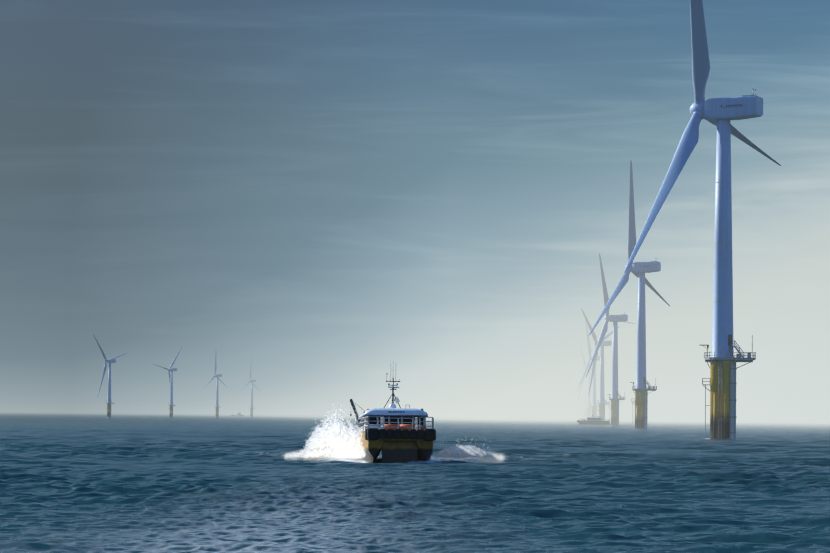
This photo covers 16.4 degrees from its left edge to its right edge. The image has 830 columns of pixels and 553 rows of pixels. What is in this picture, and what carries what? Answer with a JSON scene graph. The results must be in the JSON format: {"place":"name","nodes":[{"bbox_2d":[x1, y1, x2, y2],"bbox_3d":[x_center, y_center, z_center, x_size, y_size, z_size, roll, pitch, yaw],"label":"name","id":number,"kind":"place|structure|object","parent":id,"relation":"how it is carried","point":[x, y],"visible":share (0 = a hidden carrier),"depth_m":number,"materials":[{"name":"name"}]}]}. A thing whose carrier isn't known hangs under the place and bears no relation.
{"place":"outdoors","nodes":[
{"label":"outdoors","id":0,"kind":"place"},
{"bbox_2d":[0,412,829,552],"bbox_3d":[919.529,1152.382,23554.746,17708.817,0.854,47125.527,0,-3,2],"label":"sea","id":1,"kind":"structure","parent":0,"point":[131,483],"depth_m":138.86,"materials":[{"name":"teal liquid"}]},
{"bbox_2d":[93,334,125,415],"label":"turbine","id":2,"kind":"object","parent":1,"relation":"in","point":[110,361],"visible":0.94,"depth_m":3095.00,"materials":[{"name":"metal"}]},
{"bbox_2d":[154,347,181,416],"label":"turbine","id":3,"kind":"object","parent":1,"relation":"in","point":[171,405],"visible":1,"depth_m":3659.59,"materials":[{"name":"metal"}]},
{"bbox_2d":[201,354,226,416],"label":"turbine","id":4,"kind":"object","parent":1,"relation":"in","point":[217,395],"visible":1,"depth_m":4165.37,"materials":[{"name":"metal"}]},
{"bbox_2d":[240,364,256,416],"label":"turbine","id":5,"kind":"object","parent":1,"relation":"in","point":[252,407],"visible":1,"depth_m":4778.26,"materials":[{"name":"metal"}]},
{"bbox_2d":[348,373,435,462],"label":"boat","id":6,"kind":"object","parent":1,"relation":"on","point":[393,433],"visible":0.88,"depth_m":221.20,"materials":[{"name":"metal"}]},
{"bbox_2d":[283,402,504,462],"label":"spray","id":7,"kind":"object","parent":1,"relation":"on","point":[332,441],"visible":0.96,"depth_m":221.28,"materials":[{"name":"white liquid"}]},
{"bbox_2d":[572,366,584,419],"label":"turbine","id":8,"kind":"object","parent":1,"relation":"in","point":[580,397],"visible":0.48,"depth_m":4889.79,"materials":[{"name":"metal"}]},
{"bbox_2d":[571,367,587,419],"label":"turbine","id":9,"kind":"object","parent":1,"relation":"in","point":[582,413],"visible":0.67,"depth_m":4343.18,"materials":[{"name":"metal"}]},
{"bbox_2d":[571,346,592,420],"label":"turbine","id":10,"kind":"object","parent":1,"relation":"in","point":[585,402],"visible":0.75,"depth_m":3796.52,"materials":[{"name":"metal"}]},
{"bbox_2d":[577,340,597,418],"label":"turbine","id":11,"kind":"object","parent":1,"relation":"in","point":[588,408],"visible":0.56,"depth_m":3249.36,"materials":[{"name":"metal"}]},
{"bbox_2d":[576,319,606,416],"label":"turbine","id":12,"kind":"object","parent":1,"relation":"in","point":[594,409],"visible":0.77,"depth_m":2702.47,"materials":[{"name":"metal"}]},
{"bbox_2d":[577,415,609,424],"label":"ship","id":13,"kind":"object","parent":1,"relation":"on","point":[597,420],"visible":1,"depth_m":1577.45,"materials":[{"name":"metal"}]},
{"bbox_2d":[581,308,619,420],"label":"turbine","id":14,"kind":"object","parent":1,"relation":"in","point":[601,402],"visible":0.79,"depth_m":2156.33,"materials":[{"name":"metal"}]},
{"bbox_2d":[586,253,633,424],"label":"turbine","id":15,"kind":"object","parent":1,"relation":"in","point":[614,398],"visible":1,"depth_m":1608.99,"materials":[{"name":"metal"}]},
{"bbox_2d":[588,160,669,427],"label":"turbine","id":16,"kind":"object","parent":1,"relation":"in","point":[639,270],"visible":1,"depth_m":1062.72,"materials":[{"name":"metal"}]},
{"bbox_2d":[624,0,780,438],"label":"turbine","id":17,"kind":"object","parent":1,"relation":"in","point":[720,113],"visible":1,"depth_m":515.81,"materials":[{"name":"metal"}]},
{"bbox_2d":[0,0,829,419],"label":"sky","id":18,"kind":"structure","parent":0,"point":[327,198],"materials":[{"name":"blue"}]}
]}

